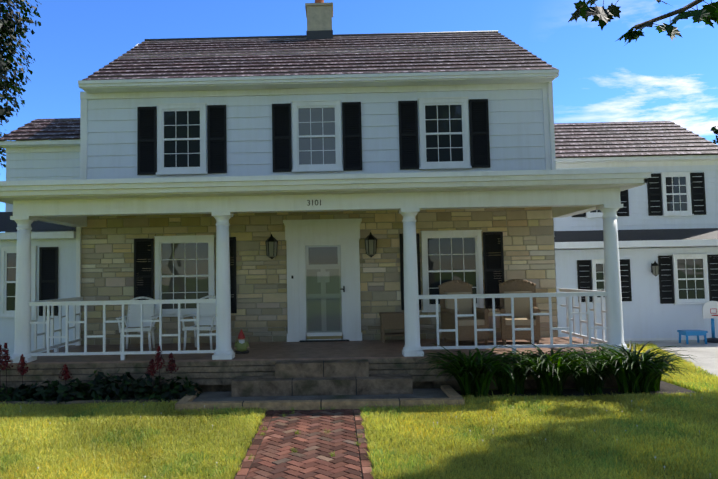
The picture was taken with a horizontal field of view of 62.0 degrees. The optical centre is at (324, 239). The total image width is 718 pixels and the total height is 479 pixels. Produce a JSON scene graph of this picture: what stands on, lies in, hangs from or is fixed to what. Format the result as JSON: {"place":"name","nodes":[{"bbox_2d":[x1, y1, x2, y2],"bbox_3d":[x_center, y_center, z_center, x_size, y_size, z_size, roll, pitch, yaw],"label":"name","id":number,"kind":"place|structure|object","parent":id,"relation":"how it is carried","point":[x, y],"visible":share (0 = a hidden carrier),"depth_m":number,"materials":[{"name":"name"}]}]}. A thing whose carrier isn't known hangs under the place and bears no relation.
{"place":"outdoors","nodes":[
{"label":"outdoors","id":0,"kind":"place"},
{"bbox_2d":[233,409,374,478],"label":"walkway path","id":1,"kind":"structure","parent":0,"point":[312,443],"depth_m":6.49,"materials":[{"name":"brick"}]},
{"bbox_2d":[1,337,636,396],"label":"porch base","id":2,"kind":"object","parent":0,"point":[205,372],"visible":0.46,"depth_m":9.64,"materials":[{"name":"stone"}]},
{"bbox_2d":[116,297,158,350],"bbox_3d":[-3.485,1.576,11.186,0.680,0.982,0.742,-1,-3,-7],"label":"resin chair","id":3,"kind":"object","parent":2,"relation":"on","point":[133,317],"visible":0.77,"depth_m":11.34,"materials":[{"name":"white plastic"}]},
{"bbox_2d":[181,295,215,349],"bbox_3d":[-2.256,1.555,11.217,0.680,0.982,0.742,-2,-3,11],"label":"resin chair","id":4,"kind":"object","parent":2,"relation":"on","point":[207,313],"visible":0.71,"depth_m":11.38,"materials":[{"name":"white plastic"}]},
{"bbox_2d":[234,329,248,353],"bbox_3d":[-1.442,1.771,10.395,0.264,0.420,0.222,-1,-3,1],"label":"garden gnome","id":5,"kind":"object","parent":2,"relation":"on","point":[241,346],"visible":1,"depth_m":10.32,"materials":[{"name":"green ceramic"}]},
{"bbox_2d":[29,288,607,359],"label":"porch railings","id":6,"kind":"object","parent":2,"relation":"on","point":[566,293],"visible":0.92,"depth_m":9.82,"materials":[{"name":"white wood"}]},
{"bbox_2d":[0,168,653,362],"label":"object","id":7,"kind":"structure","parent":2,"relation":"on","point":[563,193],"depth_m":9.73,"materials":[{"name":"white wood"}]},
{"bbox_2d":[379,312,404,342],"bbox_3d":[1.391,1.728,11.761,0.580,0.560,0.440,-1,-3,1],"label":"wicker side table","id":8,"kind":"object","parent":2,"relation":"on","point":[391,320],"visible":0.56,"depth_m":11.57,"materials":[{"name":"brown wicker"}]},
{"bbox_2d":[438,280,488,345],"bbox_3d":[2.618,1.360,11.251,0.700,1.190,0.740,0,-3,-11],"label":"wicker chair","id":9,"kind":"object","parent":2,"relation":"on","point":[465,324],"visible":0.77,"depth_m":11.25,"materials":[{"name":"beige wicker"}]},
{"bbox_2d":[498,279,540,344],"bbox_3d":[3.634,1.335,11.136,0.700,1.190,0.740,-2,-3,15],"label":"wicker chair","id":10,"kind":"object","parent":2,"relation":"on","point":[522,312],"visible":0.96,"depth_m":11.26,"materials":[{"name":"beige wicker"}]},
{"bbox_2d":[175,359,464,411],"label":"porch steps","id":11,"kind":"structure","parent":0,"point":[319,384],"depth_m":9.00,"materials":[{"name":"grey stone"}]},
{"bbox_2d":[0,342,717,478],"bbox_3d":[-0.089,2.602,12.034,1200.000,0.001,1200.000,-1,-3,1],"label":"lawn ground","id":12,"kind":"structure","parent":0,"point":[369,444],"depth_m":6.73,"materials":[{"name":"green plant"}]},
{"bbox_2d":[0,0,40,167],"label":"tree","id":13,"kind":"object","parent":12,"relation":"on","point":[8,23],"visible":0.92,"depth_m":20.74,"materials":[{"name":"green plant"}]},
{"bbox_2d":[0,139,79,360],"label":"house wing walls","id":14,"kind":"structure","parent":12,"relation":"on","point":[53,260],"depth_m":12.28,"materials":[{"name":"white wood"}]},
{"bbox_2d":[0,118,79,140],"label":"roof","id":15,"kind":"structure","parent":14,"relation":"on","point":[55,129],"depth_m":13.72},
{"bbox_2d":[76,43,558,345],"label":"house walls","id":16,"kind":"structure","parent":12,"relation":"on","point":[521,120],"depth_m":12.20,"materials":[{"name":"white wood"}]},
{"bbox_2d":[134,97,504,341],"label":"house windows","id":17,"kind":"structure","parent":16,"relation":"in","point":[323,282],"depth_m":12.18,"materials":[{"name":"white wood"}]},
{"bbox_2d":[83,30,557,79],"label":"house roof","id":18,"kind":"structure","parent":16,"relation":"on","point":[415,52],"depth_m":13.65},
{"bbox_2d":[305,0,332,38],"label":"chimney","id":19,"kind":"object","parent":18,"relation":"on","point":[319,14],"visible":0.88,"depth_m":15.77,"materials":[{"name":"stone"}]},
{"bbox_2d":[265,232,376,258],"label":"wall lanterns","id":20,"kind":"object","parent":16,"relation":"attached to","point":[271,241],"depth_m":11.94,"materials":[{"name":"black metal"}]},
{"bbox_2d":[0,381,699,405],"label":"bed soil","id":21,"kind":"structure","parent":12,"relation":"on","point":[665,387],"depth_m":9.05,"materials":[{"name":"soil"}]},
{"bbox_2d":[0,343,202,403],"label":"bed plants","id":22,"kind":"object","parent":21,"relation":"on","point":[108,385],"visible":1,"depth_m":9.12,"materials":[{"name":"green plant"}]},
{"bbox_2d":[414,340,700,396],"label":"daylily clumps","id":23,"kind":"object","parent":21,"relation":"on","point":[643,372],"visible":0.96,"depth_m":8.91,"materials":[{"name":"green plant"}]},
{"bbox_2d":[20,394,710,477],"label":"fallen leaves","id":24,"kind":"object","parent":12,"relation":"on","point":[437,427],"visible":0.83,"depth_m":6.79,"materials":[{"name":"white"}]},
{"bbox_2d":[710,126,717,143],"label":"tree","id":25,"kind":"object","parent":12,"relation":"on","point":[714,130],"visible":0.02,"depth_m":28.95,"materials":[{"name":"green plant"}]},
{"bbox_2d":[0,0,717,211],"label":"sky","id":26,"kind":"structure","parent":0,"point":[656,77],"materials":[{"name":"blue"}]},
{"bbox_2d":[553,155,717,341],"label":"house wing walls","id":27,"kind":"structure","parent":0,"point":[667,218],"depth_m":15.68,"materials":[{"name":"white wood"}]},
{"bbox_2d":[554,121,717,157],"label":"roof","id":28,"kind":"structure","parent":27,"relation":"on","point":[623,139],"depth_m":16.68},
{"bbox_2d":[651,261,658,275],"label":"wing lanterns","id":29,"kind":"object","parent":27,"relation":"attached to","point":[654,268],"visible":1,"depth_m":15.53,"materials":[{"name":"black metal"}]},
{"bbox_2d":[568,0,717,43],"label":"maple branch","id":30,"kind":"object","parent":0,"point":[706,14],"visible":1,"depth_m":2.48,"materials":[{"name":"green plant"}]},
{"bbox_2d":[595,340,717,376],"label":"driveway pavement","id":31,"kind":"structure","parent":0,"point":[705,354],"depth_m":13.59,"materials":[{"name":"concrete"}]},
{"bbox_2d":[677,330,707,343],"bbox_3d":[9.172,2.429,14.853,0.528,0.322,0.384,-1,-3,1],"label":"toy table","id":32,"kind":"object","parent":31,"relation":"on","point":[687,333],"visible":0.92,"depth_m":14.69,"materials":[{"name":"blue plastic"}]},
{"bbox_2d":[702,301,717,342],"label":"toy basketball hoop","id":33,"kind":"object","parent":31,"relation":"on","point":[709,309],"visible":1,"depth_m":15.02,"materials":[{"name":"grey plastic"}]}
]}

